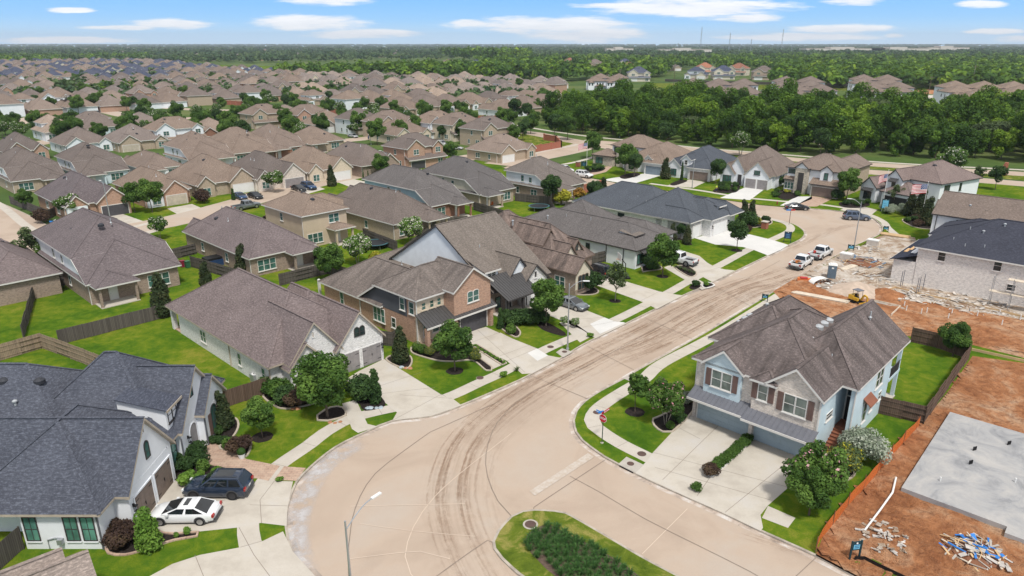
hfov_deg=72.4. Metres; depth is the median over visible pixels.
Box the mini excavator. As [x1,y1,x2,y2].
[848,288,867,303]
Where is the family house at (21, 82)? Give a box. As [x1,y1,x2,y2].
[12,79,31,86]
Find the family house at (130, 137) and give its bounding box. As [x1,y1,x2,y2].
[103,123,167,152]
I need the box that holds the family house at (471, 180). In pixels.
[422,155,515,207]
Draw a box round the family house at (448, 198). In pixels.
[361,164,473,216]
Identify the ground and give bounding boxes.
[0,46,1023,223]
[800,235,1023,319]
[805,237,1023,316]
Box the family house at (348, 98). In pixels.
[331,90,366,109]
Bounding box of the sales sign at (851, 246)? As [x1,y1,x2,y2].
[847,244,854,250]
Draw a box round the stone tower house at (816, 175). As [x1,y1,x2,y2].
[783,153,872,198]
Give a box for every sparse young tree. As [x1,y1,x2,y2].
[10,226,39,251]
[602,261,628,300]
[887,184,905,197]
[972,165,987,176]
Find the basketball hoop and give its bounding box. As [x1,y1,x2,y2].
[616,252,629,278]
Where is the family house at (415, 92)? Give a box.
[404,88,436,97]
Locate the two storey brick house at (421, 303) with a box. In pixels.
[317,256,496,348]
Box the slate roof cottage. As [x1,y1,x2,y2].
[668,145,736,181]
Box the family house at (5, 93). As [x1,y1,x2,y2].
[0,89,11,96]
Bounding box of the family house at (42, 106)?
[23,98,62,114]
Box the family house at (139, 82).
[133,80,152,85]
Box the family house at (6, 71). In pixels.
[1,69,14,74]
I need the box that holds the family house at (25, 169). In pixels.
[0,145,64,193]
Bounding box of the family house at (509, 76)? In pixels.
[504,73,522,79]
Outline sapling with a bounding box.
[627,372,650,411]
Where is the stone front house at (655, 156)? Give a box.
[626,141,691,174]
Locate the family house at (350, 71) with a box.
[339,70,358,75]
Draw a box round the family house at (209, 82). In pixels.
[197,81,220,86]
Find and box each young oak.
[14,188,32,203]
[22,85,34,90]
[25,109,42,121]
[35,86,43,92]
[67,94,83,111]
[67,118,83,129]
[75,82,86,90]
[89,121,102,131]
[90,91,102,97]
[113,116,133,129]
[118,111,138,125]
[118,181,140,212]
[120,96,130,107]
[128,96,136,103]
[134,106,146,112]
[135,178,163,212]
[136,98,151,107]
[173,112,185,118]
[178,85,187,91]
[190,119,202,125]
[195,109,213,120]
[210,109,221,120]
[216,98,226,106]
[216,110,236,123]
[216,119,233,131]
[230,104,241,114]
[234,120,250,130]
[238,104,246,110]
[239,92,246,99]
[240,395,274,436]
[242,94,250,104]
[256,97,269,103]
[259,88,270,96]
[272,104,282,109]
[276,108,292,122]
[280,94,291,104]
[281,114,299,131]
[288,92,298,100]
[288,99,300,106]
[312,242,344,274]
[325,91,332,96]
[350,110,366,126]
[352,103,362,107]
[365,118,386,144]
[371,153,389,169]
[388,99,399,109]
[391,119,407,128]
[403,112,414,115]
[410,115,420,124]
[415,99,428,108]
[432,319,472,370]
[436,125,446,139]
[440,100,452,112]
[443,141,457,156]
[458,107,468,112]
[495,107,507,118]
[507,124,520,137]
[508,98,521,111]
[515,78,523,84]
[516,107,522,115]
[517,121,527,140]
[521,103,531,114]
[529,109,540,120]
[529,278,564,325]
[540,174,561,196]
[548,113,560,133]
[557,112,576,139]
[584,130,602,158]
[586,180,602,194]
[615,143,638,173]
[628,153,643,175]
[646,233,680,276]
[657,121,676,140]
[676,223,685,235]
[710,158,726,183]
[727,219,748,250]
[812,127,831,153]
[837,167,862,199]
[987,165,1008,189]
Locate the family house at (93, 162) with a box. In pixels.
[54,141,129,183]
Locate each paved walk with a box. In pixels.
[204,443,278,480]
[274,466,304,480]
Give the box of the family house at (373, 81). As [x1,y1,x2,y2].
[361,78,386,87]
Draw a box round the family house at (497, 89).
[491,85,500,92]
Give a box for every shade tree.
[0,115,10,134]
[5,111,20,122]
[45,96,56,103]
[49,117,68,134]
[60,109,79,119]
[64,115,82,127]
[84,94,99,102]
[93,123,108,135]
[153,112,168,120]
[167,100,183,115]
[190,108,200,118]
[246,96,259,105]
[289,350,349,416]
[311,112,329,129]
[320,97,335,110]
[325,82,335,88]
[335,106,346,112]
[359,96,369,108]
[374,95,388,105]
[395,107,410,112]
[417,101,432,114]
[453,100,460,109]
[454,119,465,135]
[456,101,468,109]
[466,109,478,117]
[503,108,518,121]
[523,113,538,133]
[534,98,540,104]
[785,465,842,515]
[937,321,972,355]
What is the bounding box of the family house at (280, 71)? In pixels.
[275,69,289,73]
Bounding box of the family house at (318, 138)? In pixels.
[293,125,344,151]
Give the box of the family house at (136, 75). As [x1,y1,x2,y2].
[132,73,147,77]
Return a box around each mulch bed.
[108,533,195,552]
[175,465,224,479]
[217,420,236,436]
[264,394,311,407]
[318,407,344,419]
[354,396,384,410]
[387,356,410,366]
[412,348,490,369]
[503,324,519,335]
[526,525,638,575]
[537,321,565,335]
[581,288,597,293]
[585,167,604,172]
[620,172,639,178]
[642,265,660,270]
[654,401,692,430]
[670,180,686,184]
[677,266,695,275]
[689,284,700,289]
[713,185,739,192]
[747,218,770,226]
[777,190,798,199]
[839,202,869,207]
[903,219,930,228]
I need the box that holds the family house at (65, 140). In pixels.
[47,126,112,152]
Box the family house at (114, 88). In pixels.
[101,85,122,92]
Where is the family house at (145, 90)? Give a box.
[124,85,157,96]
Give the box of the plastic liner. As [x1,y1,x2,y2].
[809,276,831,283]
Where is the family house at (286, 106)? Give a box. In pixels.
[281,104,292,108]
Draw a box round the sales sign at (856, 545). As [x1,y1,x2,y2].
[848,540,862,559]
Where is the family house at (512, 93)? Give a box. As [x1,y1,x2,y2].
[499,89,523,98]
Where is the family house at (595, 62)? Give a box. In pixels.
[590,59,602,65]
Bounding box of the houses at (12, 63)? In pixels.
[0,57,236,70]
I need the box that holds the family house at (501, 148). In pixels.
[465,133,536,163]
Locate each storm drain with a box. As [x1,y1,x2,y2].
[556,348,571,356]
[618,457,642,472]
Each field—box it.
[220,65,275,68]
[650,83,933,91]
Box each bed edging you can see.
[105,530,198,555]
[218,444,251,456]
[232,417,239,435]
[262,394,314,409]
[316,405,346,421]
[385,355,412,368]
[410,347,492,370]
[472,344,506,364]
[502,323,520,336]
[577,285,598,294]
[652,402,691,432]
[674,265,696,276]
[786,453,855,483]
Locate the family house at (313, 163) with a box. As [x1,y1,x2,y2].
[279,145,352,183]
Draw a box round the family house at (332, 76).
[326,74,338,78]
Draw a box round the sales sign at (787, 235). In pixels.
[783,231,791,242]
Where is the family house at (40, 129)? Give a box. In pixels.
[30,114,63,141]
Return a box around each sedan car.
[150,497,222,525]
[234,191,247,199]
[246,191,263,198]
[290,184,306,190]
[347,133,357,137]
[560,295,589,311]
[784,202,809,210]
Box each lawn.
[0,155,803,575]
[495,511,674,575]
[518,134,1023,179]
[560,161,1023,553]
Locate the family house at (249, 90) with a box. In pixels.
[232,84,261,100]
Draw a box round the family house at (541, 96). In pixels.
[532,93,547,104]
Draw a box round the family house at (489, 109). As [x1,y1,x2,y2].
[477,98,526,115]
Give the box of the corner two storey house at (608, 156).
[591,134,661,167]
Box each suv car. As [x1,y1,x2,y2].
[181,468,253,499]
[300,180,316,189]
[575,169,592,177]
[590,262,609,276]
[842,209,870,220]
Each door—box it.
[101,202,129,215]
[108,286,118,299]
[122,144,139,152]
[133,476,156,512]
[152,454,174,501]
[166,193,187,205]
[232,182,254,192]
[256,123,267,127]
[285,176,303,187]
[296,254,303,265]
[323,127,334,132]
[334,170,350,180]
[334,231,340,241]
[339,348,361,371]
[355,128,362,134]
[361,341,382,366]
[411,160,425,168]
[455,135,459,141]
[459,310,487,331]
[502,154,514,163]
[526,294,534,304]
[617,212,624,216]
[645,165,660,174]
[689,170,708,181]
[692,224,700,238]
[696,402,748,433]
[712,219,727,235]
[745,178,756,188]
[753,426,804,455]
[756,179,767,189]
[810,186,833,198]
[829,266,835,278]
[842,389,851,419]
[883,195,906,206]
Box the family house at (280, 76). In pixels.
[276,74,286,78]
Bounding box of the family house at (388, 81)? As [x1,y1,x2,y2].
[383,78,404,84]
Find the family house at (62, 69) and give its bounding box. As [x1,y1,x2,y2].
[54,67,71,72]
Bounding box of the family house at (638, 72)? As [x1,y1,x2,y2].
[626,66,650,81]
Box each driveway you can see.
[111,214,155,233]
[151,480,292,575]
[167,204,199,213]
[304,187,323,193]
[339,179,364,185]
[348,359,449,418]
[470,327,559,373]
[544,305,625,337]
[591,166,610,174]
[598,276,682,308]
[606,174,659,182]
[635,418,794,530]
[667,179,703,187]
[677,252,734,281]
[696,230,787,254]
[721,188,762,199]
[782,196,811,205]
[800,196,830,205]
[841,207,876,215]
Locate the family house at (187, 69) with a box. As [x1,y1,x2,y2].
[180,67,196,72]
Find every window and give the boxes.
[18,182,34,190]
[21,517,41,542]
[61,517,81,542]
[78,517,98,542]
[103,144,109,149]
[111,172,123,180]
[143,440,150,459]
[147,271,170,287]
[153,199,161,205]
[167,405,176,424]
[170,439,177,468]
[199,329,206,344]
[210,403,216,433]
[225,252,228,262]
[237,352,241,367]
[257,257,276,272]
[261,367,265,376]
[262,182,269,188]
[307,232,323,242]
[313,174,319,181]
[328,212,339,223]
[331,142,338,148]
[339,291,343,303]
[354,325,364,337]
[373,306,385,324]
[391,317,395,328]
[399,297,405,311]
[408,301,414,316]
[421,302,426,311]
[429,299,434,308]
[432,325,444,333]
[435,207,444,213]
[436,297,441,306]
[467,289,479,303]
[495,296,501,308]
[503,191,509,200]
[531,189,536,194]
[555,275,564,287]
[577,273,588,291]
[595,157,602,163]
[636,253,644,265]
[670,168,676,175]
[709,368,732,393]
[722,175,731,181]
[755,384,768,403]
[781,393,807,420]
[783,181,793,189]
[788,168,795,173]
[823,173,828,180]
[825,409,832,423]
[860,402,867,424]
[863,191,871,198]
[874,367,884,390]
[877,390,881,402]
[936,252,946,262]
[943,185,950,192]
[991,262,1002,272]
[1005,284,1015,292]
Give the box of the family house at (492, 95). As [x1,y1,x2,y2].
[479,90,510,101]
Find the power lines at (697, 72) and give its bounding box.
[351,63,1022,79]
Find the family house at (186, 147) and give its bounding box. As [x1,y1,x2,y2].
[161,130,236,163]
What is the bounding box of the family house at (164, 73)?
[153,71,168,75]
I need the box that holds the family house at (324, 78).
[316,76,333,80]
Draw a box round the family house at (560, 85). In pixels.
[542,77,567,92]
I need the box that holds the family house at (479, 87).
[467,85,483,90]
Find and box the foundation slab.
[901,412,1023,543]
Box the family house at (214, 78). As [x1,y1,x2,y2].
[207,72,231,81]
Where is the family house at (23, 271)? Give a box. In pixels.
[0,238,62,305]
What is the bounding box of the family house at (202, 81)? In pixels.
[197,78,217,84]
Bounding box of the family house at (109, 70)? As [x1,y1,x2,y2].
[101,68,118,73]
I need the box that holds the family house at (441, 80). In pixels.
[434,78,451,82]
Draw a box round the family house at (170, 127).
[142,116,207,140]
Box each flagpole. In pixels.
[578,141,587,165]
[878,171,888,210]
[911,181,928,206]
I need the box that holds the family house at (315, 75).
[307,72,323,79]
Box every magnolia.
[149,272,171,317]
[198,260,211,285]
[214,390,234,430]
[234,243,245,269]
[326,164,336,186]
[390,325,409,364]
[601,177,606,187]
[660,157,671,179]
[670,222,677,240]
[682,224,691,244]
[736,199,748,218]
[749,200,755,212]
[902,192,916,215]
[911,190,927,215]
[919,196,935,225]
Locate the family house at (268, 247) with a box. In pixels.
[182,206,318,275]
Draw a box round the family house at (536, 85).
[532,83,556,89]
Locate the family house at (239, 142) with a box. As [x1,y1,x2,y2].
[210,126,277,161]
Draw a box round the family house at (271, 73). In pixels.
[262,71,277,77]
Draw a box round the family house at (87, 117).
[74,111,116,134]
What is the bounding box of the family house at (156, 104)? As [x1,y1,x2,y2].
[121,92,162,109]
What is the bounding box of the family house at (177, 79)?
[171,76,184,82]
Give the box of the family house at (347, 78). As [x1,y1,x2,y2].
[334,76,351,81]
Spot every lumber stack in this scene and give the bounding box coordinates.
[791,291,849,303]
[840,264,857,269]
[880,232,910,238]
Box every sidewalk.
[0,202,147,230]
[237,216,794,546]
[517,125,1023,169]
[535,140,584,153]
[564,157,591,164]
[584,294,778,461]
[650,183,897,233]
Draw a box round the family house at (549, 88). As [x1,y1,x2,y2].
[533,85,562,99]
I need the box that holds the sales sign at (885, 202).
[880,199,889,211]
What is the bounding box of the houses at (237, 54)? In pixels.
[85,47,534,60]
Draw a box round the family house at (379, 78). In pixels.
[364,76,384,81]
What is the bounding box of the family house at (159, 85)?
[153,82,176,90]
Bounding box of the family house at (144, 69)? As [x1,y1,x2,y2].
[132,67,150,71]
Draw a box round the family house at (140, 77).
[134,75,152,81]
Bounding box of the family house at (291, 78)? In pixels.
[283,74,303,83]
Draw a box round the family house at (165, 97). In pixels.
[151,91,186,107]
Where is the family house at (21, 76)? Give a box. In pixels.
[15,73,30,79]
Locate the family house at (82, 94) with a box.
[74,91,88,97]
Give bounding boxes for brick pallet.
[839,251,853,259]
[866,238,879,246]
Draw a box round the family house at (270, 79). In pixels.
[264,76,278,83]
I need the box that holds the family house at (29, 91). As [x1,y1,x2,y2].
[18,88,39,95]
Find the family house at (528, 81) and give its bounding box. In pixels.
[523,79,535,84]
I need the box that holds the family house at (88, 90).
[73,87,97,93]
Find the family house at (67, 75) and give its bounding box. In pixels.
[57,72,71,79]
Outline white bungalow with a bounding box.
[525,199,677,268]
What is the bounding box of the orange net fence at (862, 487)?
[815,416,920,552]
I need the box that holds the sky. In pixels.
[0,0,1023,45]
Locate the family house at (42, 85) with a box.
[29,82,51,91]
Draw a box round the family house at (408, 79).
[398,76,421,83]
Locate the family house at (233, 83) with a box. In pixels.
[221,80,241,85]
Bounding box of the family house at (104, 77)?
[98,75,110,79]
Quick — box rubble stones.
[810,244,1022,318]
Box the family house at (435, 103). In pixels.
[411,94,440,109]
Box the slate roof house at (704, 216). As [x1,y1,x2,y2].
[572,181,744,238]
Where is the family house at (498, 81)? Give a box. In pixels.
[490,79,512,84]
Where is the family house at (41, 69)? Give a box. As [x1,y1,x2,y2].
[34,67,49,72]
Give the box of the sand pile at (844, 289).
[826,281,876,298]
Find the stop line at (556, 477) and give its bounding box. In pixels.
[530,453,592,494]
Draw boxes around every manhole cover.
[523,519,537,528]
[637,451,646,456]
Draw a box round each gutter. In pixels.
[287,225,806,575]
[569,209,881,575]
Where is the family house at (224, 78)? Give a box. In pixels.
[217,77,239,83]
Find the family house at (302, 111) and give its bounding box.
[289,104,328,123]
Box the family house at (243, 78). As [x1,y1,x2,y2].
[237,76,247,81]
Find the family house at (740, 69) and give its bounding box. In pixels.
[729,63,750,75]
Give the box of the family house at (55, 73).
[48,70,61,77]
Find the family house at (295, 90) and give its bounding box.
[290,86,303,93]
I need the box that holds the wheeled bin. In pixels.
[184,260,190,267]
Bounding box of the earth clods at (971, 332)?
[810,279,1022,345]
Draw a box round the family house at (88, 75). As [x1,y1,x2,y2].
[82,73,96,78]
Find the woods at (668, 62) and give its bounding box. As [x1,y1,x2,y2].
[0,45,1023,86]
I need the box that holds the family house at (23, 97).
[11,93,35,102]
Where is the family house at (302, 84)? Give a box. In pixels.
[297,82,307,87]
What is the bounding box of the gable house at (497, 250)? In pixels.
[376,211,550,316]
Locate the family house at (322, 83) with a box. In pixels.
[317,80,328,85]
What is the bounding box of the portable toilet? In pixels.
[827,262,837,278]
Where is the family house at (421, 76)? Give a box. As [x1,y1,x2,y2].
[414,74,433,80]
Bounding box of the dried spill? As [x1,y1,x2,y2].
[289,452,346,557]
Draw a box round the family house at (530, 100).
[515,95,542,113]
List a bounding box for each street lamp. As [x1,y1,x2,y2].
[99,180,109,215]
[344,491,381,575]
[566,280,589,349]
[847,198,861,247]
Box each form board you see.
[869,298,900,315]
[889,286,1023,317]
[971,348,1023,361]
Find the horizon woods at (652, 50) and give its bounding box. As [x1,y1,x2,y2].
[0,44,1023,56]
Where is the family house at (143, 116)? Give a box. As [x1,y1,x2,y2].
[133,112,153,125]
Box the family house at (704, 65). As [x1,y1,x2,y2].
[695,62,714,74]
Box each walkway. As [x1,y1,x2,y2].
[342,265,705,432]
[683,415,697,428]
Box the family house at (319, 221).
[261,191,355,245]
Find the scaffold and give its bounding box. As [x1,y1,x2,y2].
[987,274,1023,309]
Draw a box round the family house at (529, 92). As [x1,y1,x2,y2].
[520,90,536,95]
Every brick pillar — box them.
[575,161,580,166]
[761,220,769,228]
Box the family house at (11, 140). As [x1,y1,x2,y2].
[0,131,49,158]
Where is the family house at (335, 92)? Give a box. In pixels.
[322,89,341,98]
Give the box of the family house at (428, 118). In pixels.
[408,110,448,138]
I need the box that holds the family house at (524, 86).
[517,83,535,89]
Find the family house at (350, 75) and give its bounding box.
[340,73,356,78]
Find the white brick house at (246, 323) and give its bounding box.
[165,268,385,385]
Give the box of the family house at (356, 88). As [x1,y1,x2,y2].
[338,83,367,93]
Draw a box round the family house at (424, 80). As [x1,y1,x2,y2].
[418,77,435,84]
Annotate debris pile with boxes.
[815,281,839,288]
[837,254,892,269]
[850,269,898,285]
[854,242,888,253]
[855,518,908,555]
[888,285,942,303]
[926,289,1009,315]
[939,532,1012,571]
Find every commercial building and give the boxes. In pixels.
[605,47,632,50]
[658,48,711,51]
[799,47,884,50]
[872,47,929,50]
[918,46,969,49]
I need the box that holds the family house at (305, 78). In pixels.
[300,76,316,81]
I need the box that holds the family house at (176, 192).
[112,165,191,207]
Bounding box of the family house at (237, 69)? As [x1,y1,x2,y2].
[232,67,247,72]
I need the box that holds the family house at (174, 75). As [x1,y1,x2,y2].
[168,73,185,77]
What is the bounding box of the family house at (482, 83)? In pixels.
[477,81,496,86]
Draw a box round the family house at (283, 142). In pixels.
[251,123,304,158]
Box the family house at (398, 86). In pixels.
[380,81,410,92]
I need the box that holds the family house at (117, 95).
[102,90,127,99]
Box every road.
[0,207,44,248]
[9,111,190,128]
[30,155,472,250]
[37,140,49,144]
[292,166,879,575]
[344,137,368,141]
[487,144,590,165]
[521,131,1023,185]
[600,141,1023,175]
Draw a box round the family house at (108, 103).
[94,94,129,111]
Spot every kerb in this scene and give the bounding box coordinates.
[146,155,461,227]
[285,216,804,572]
[492,509,679,575]
[573,208,882,575]
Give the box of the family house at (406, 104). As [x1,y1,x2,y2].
[379,96,418,115]
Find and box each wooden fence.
[0,333,98,364]
[0,526,24,568]
[9,196,55,218]
[20,287,34,336]
[56,306,170,342]
[59,274,64,285]
[171,243,196,258]
[189,256,233,275]
[223,376,268,405]
[278,255,326,285]
[327,266,345,274]
[362,228,397,249]
[382,330,395,346]
[403,221,435,246]
[440,215,467,222]
[473,202,502,213]
[515,193,554,207]
[592,251,604,263]
[665,79,847,85]
[878,395,927,422]
[910,327,968,356]
[922,346,971,423]
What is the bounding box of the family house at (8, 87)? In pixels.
[0,83,19,95]
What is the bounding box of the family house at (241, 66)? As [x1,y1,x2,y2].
[235,64,250,68]
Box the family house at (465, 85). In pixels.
[457,82,482,88]
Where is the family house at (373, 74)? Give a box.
[364,72,383,78]
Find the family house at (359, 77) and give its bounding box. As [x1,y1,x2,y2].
[352,76,364,79]
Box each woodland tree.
[540,89,561,110]
[541,106,548,119]
[544,107,553,125]
[554,106,568,131]
[559,101,573,109]
[560,88,579,98]
[561,92,576,106]
[563,90,578,101]
[570,104,591,129]
[571,93,594,118]
[573,102,594,131]
[585,98,608,122]
[588,91,602,100]
[590,109,606,131]
[592,84,605,93]
[601,104,621,134]
[602,87,615,100]
[603,90,633,120]
[608,78,624,92]
[609,77,633,101]
[609,112,628,137]
[618,106,639,135]
[632,91,641,98]
[632,92,658,135]
[636,82,663,98]
[646,120,660,138]
[652,93,663,100]
[657,97,671,110]
[658,100,677,121]
[658,108,682,138]
[662,84,672,95]
[666,78,699,97]
[669,85,698,113]
[677,103,694,119]
[678,118,694,142]
[679,116,700,132]
[683,93,708,109]
[688,78,709,89]
[688,98,720,133]
[692,117,704,140]
[693,81,706,92]
[698,108,723,144]
[699,94,724,115]
[703,85,723,98]
[715,87,744,111]
[721,108,749,147]
[730,100,741,111]
[734,97,770,117]
[735,93,766,145]
[737,87,753,100]
[751,119,773,146]
[756,110,778,143]
[757,83,787,103]
[761,100,788,128]
[769,122,795,150]
[769,134,778,146]
[775,115,794,148]
[779,92,803,114]
[780,76,798,99]
[785,108,822,151]
[790,109,800,117]
[798,94,826,142]
[801,92,814,101]
[811,88,830,100]
[813,102,852,152]
[821,89,837,100]
[826,97,846,107]
[830,138,842,151]
[838,100,855,112]
[838,105,870,140]
[843,81,879,99]
[845,91,859,100]
[845,119,873,152]
[846,97,866,106]
[850,99,870,111]
[857,101,878,113]
[857,116,882,144]
[865,114,893,151]
[867,103,893,135]
[870,99,890,106]
[876,87,908,105]
[882,94,920,149]
[886,115,913,147]
[888,129,910,155]
[903,90,923,114]
[903,124,929,154]
[908,108,921,123]
[911,118,928,151]
[916,88,932,112]
[921,104,947,121]
[922,121,956,156]
[923,98,948,108]
[923,115,938,143]
[933,118,955,146]
[936,113,966,140]
[940,94,959,103]
[943,96,964,108]
[944,122,978,152]
[945,95,984,139]
[952,91,1002,124]
[957,93,968,99]
[961,113,985,126]
[969,129,991,157]
[970,121,997,146]
[976,84,1002,107]
[983,99,1011,113]
[984,120,1011,151]
[989,127,1020,158]
[990,89,1022,106]
[990,108,1013,118]
[991,117,1019,131]
[1000,90,1023,106]
[1003,111,1019,121]
[1009,101,1023,110]
[1010,107,1023,147]
[1018,124,1023,158]
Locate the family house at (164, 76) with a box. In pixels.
[152,74,171,80]
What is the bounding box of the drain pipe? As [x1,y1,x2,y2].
[864,477,896,529]
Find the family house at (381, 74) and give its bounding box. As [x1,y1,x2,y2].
[368,70,385,76]
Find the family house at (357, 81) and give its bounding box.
[350,79,363,84]
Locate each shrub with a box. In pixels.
[30,208,50,221]
[99,528,132,549]
[105,517,134,537]
[114,521,135,540]
[133,506,164,555]
[174,455,194,469]
[176,451,187,459]
[176,469,194,485]
[183,526,190,534]
[185,445,195,456]
[188,440,207,452]
[191,188,210,201]
[191,450,210,466]
[194,470,204,476]
[196,458,209,471]
[209,435,217,443]
[214,424,222,434]
[216,435,225,442]
[221,437,229,448]
[224,434,252,452]
[231,188,234,199]
[260,376,277,393]
[265,377,293,396]
[272,383,295,405]
[275,476,283,480]
[282,389,306,406]
[344,373,369,392]
[350,379,381,401]
[368,251,380,258]
[369,368,381,404]
[411,341,420,350]
[417,344,426,353]
[423,346,435,354]
[470,347,479,353]
[470,352,481,359]
[496,308,503,328]
[499,371,507,376]
[502,308,514,320]
[503,312,518,325]
[505,323,515,333]
[510,308,522,312]
[514,311,527,324]
[520,308,530,314]
[524,310,540,323]
[535,310,549,322]
[553,188,571,201]
[584,270,604,288]
[640,254,655,264]
[646,260,660,269]
[666,420,674,429]
[671,412,686,422]
[683,391,691,403]
[689,481,701,491]
[692,280,700,285]
[701,463,716,475]
[704,462,721,474]
[711,460,722,468]
[713,457,724,466]
[715,455,727,463]
[719,453,731,462]
[723,449,736,458]
[727,447,738,455]
[730,445,739,453]
[732,443,743,452]
[733,440,744,447]
[734,438,746,447]
[739,211,759,225]
[739,436,751,446]
[740,433,751,441]
[743,433,753,442]
[761,215,770,220]
[779,176,784,183]
[826,440,865,473]
[831,189,845,198]
[837,426,892,464]
[883,206,894,212]
[903,216,910,220]
[912,220,921,225]
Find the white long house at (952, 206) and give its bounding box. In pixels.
[929,190,1023,235]
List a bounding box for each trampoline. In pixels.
[370,239,387,245]
[528,203,549,211]
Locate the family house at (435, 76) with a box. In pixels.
[429,73,447,80]
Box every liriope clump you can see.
[521,537,533,545]
[524,530,535,539]
[525,543,535,550]
[531,526,540,533]
[531,536,542,544]
[531,548,542,557]
[532,530,544,538]
[533,542,545,550]
[540,527,550,533]
[540,536,551,546]
[542,519,554,528]
[542,542,554,551]
[542,550,552,556]
[545,533,554,540]
[546,555,554,563]
[549,526,559,534]
[550,534,561,545]
[550,548,562,557]
[550,560,562,568]
[551,520,562,529]
[552,540,564,549]
[553,565,564,575]
[556,555,566,562]
[558,534,570,543]
[559,526,568,535]
[560,531,572,539]
[561,546,572,556]
[564,555,574,563]
[565,565,575,575]
[568,549,578,556]
[569,536,579,545]
[569,558,581,569]
[571,542,582,551]
[573,553,584,561]
[575,565,587,575]
[576,536,587,545]
[579,557,591,569]
[580,549,589,556]
[581,542,589,550]
[584,554,591,562]
[584,567,594,575]
[587,537,596,546]
[589,547,598,556]
[590,556,600,569]
[591,542,601,550]
[592,554,602,561]
[597,545,608,557]
[600,561,610,570]
[603,554,611,562]
[605,567,613,573]
[609,562,618,569]
[612,556,621,563]
[614,566,624,575]
[620,562,627,569]
[624,566,635,574]
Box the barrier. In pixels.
[797,276,810,280]
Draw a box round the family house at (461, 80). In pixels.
[449,76,465,84]
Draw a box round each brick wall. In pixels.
[226,100,242,104]
[535,133,561,151]
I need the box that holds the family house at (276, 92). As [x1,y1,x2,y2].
[257,84,282,101]
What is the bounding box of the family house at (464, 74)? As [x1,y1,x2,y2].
[459,71,474,77]
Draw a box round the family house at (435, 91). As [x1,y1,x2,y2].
[425,86,454,96]
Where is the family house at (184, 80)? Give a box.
[174,79,196,84]
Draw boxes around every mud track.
[438,278,749,481]
[458,276,776,520]
[644,278,790,341]
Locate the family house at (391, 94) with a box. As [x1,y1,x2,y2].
[381,89,411,99]
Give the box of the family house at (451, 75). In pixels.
[447,74,463,78]
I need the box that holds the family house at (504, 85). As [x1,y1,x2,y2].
[498,82,518,88]
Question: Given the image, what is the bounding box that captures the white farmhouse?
[859,160,983,206]
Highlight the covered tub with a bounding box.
[202,254,223,264]
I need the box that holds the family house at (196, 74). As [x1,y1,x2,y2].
[186,71,208,78]
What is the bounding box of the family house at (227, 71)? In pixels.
[220,68,238,75]
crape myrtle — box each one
[0,121,7,137]
[9,121,31,133]
[34,242,41,256]
[51,193,78,210]
[139,120,150,126]
[143,106,154,113]
[145,110,156,116]
[147,215,167,238]
[156,109,166,114]
[189,104,202,111]
[212,103,221,109]
[261,170,283,191]
[262,93,272,100]
[292,122,305,132]
[333,101,345,109]
[342,233,371,262]
[346,123,358,131]
[367,102,379,109]
[368,107,377,111]
[397,216,422,239]
[560,315,567,324]
[570,317,579,326]
[645,376,685,425]
[729,130,751,155]
[780,439,849,493]
[935,146,968,166]
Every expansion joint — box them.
[348,432,429,575]
[350,551,449,558]
[364,524,467,535]
[370,503,464,505]
[405,434,509,575]
[437,540,490,575]
[485,261,778,513]
[533,461,602,508]
[570,476,757,575]
[642,509,686,553]
[655,467,768,499]
[727,458,791,510]
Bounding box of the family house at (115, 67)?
[108,65,122,70]
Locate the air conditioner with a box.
[249,373,256,381]
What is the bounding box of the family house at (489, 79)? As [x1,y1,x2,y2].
[480,76,494,82]
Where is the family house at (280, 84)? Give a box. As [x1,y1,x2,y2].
[270,79,294,89]
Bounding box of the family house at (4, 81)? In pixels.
[0,79,13,84]
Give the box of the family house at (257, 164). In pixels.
[230,150,306,191]
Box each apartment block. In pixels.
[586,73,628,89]
[685,78,761,97]
[770,76,839,95]
[847,74,915,96]
[933,80,1023,103]
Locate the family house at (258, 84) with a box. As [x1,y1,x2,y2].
[253,83,265,87]
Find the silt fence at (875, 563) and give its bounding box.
[854,556,904,575]
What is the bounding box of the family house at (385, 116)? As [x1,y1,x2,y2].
[360,109,409,136]
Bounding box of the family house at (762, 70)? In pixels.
[751,65,770,79]
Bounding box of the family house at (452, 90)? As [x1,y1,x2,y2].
[444,86,468,93]
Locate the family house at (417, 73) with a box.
[408,71,428,77]
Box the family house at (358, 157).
[327,141,399,176]
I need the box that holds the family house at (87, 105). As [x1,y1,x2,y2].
[55,94,97,112]
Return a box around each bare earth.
[773,276,1023,357]
[778,280,1023,351]
[817,360,1023,575]
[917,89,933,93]
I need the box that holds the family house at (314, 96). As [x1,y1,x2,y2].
[297,89,330,104]
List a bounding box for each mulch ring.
[252,431,272,442]
[446,367,462,374]
[609,299,620,302]
[625,407,644,416]
[657,274,668,277]
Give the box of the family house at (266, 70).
[261,68,270,72]
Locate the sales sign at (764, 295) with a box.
[761,293,768,301]
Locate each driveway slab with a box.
[260,532,314,575]
[393,398,460,419]
[500,333,535,360]
[528,349,547,360]
[591,317,624,333]
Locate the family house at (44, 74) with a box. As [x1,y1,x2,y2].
[36,71,56,79]
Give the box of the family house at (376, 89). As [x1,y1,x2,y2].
[367,86,386,93]
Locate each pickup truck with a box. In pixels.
[231,199,260,210]
[676,250,698,266]
[788,253,813,269]
[808,244,833,259]
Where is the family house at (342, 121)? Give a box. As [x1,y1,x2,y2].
[333,107,374,134]
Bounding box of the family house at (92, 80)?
[84,78,99,83]
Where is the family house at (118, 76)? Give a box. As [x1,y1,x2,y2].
[108,74,131,81]
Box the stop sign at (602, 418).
[595,408,609,443]

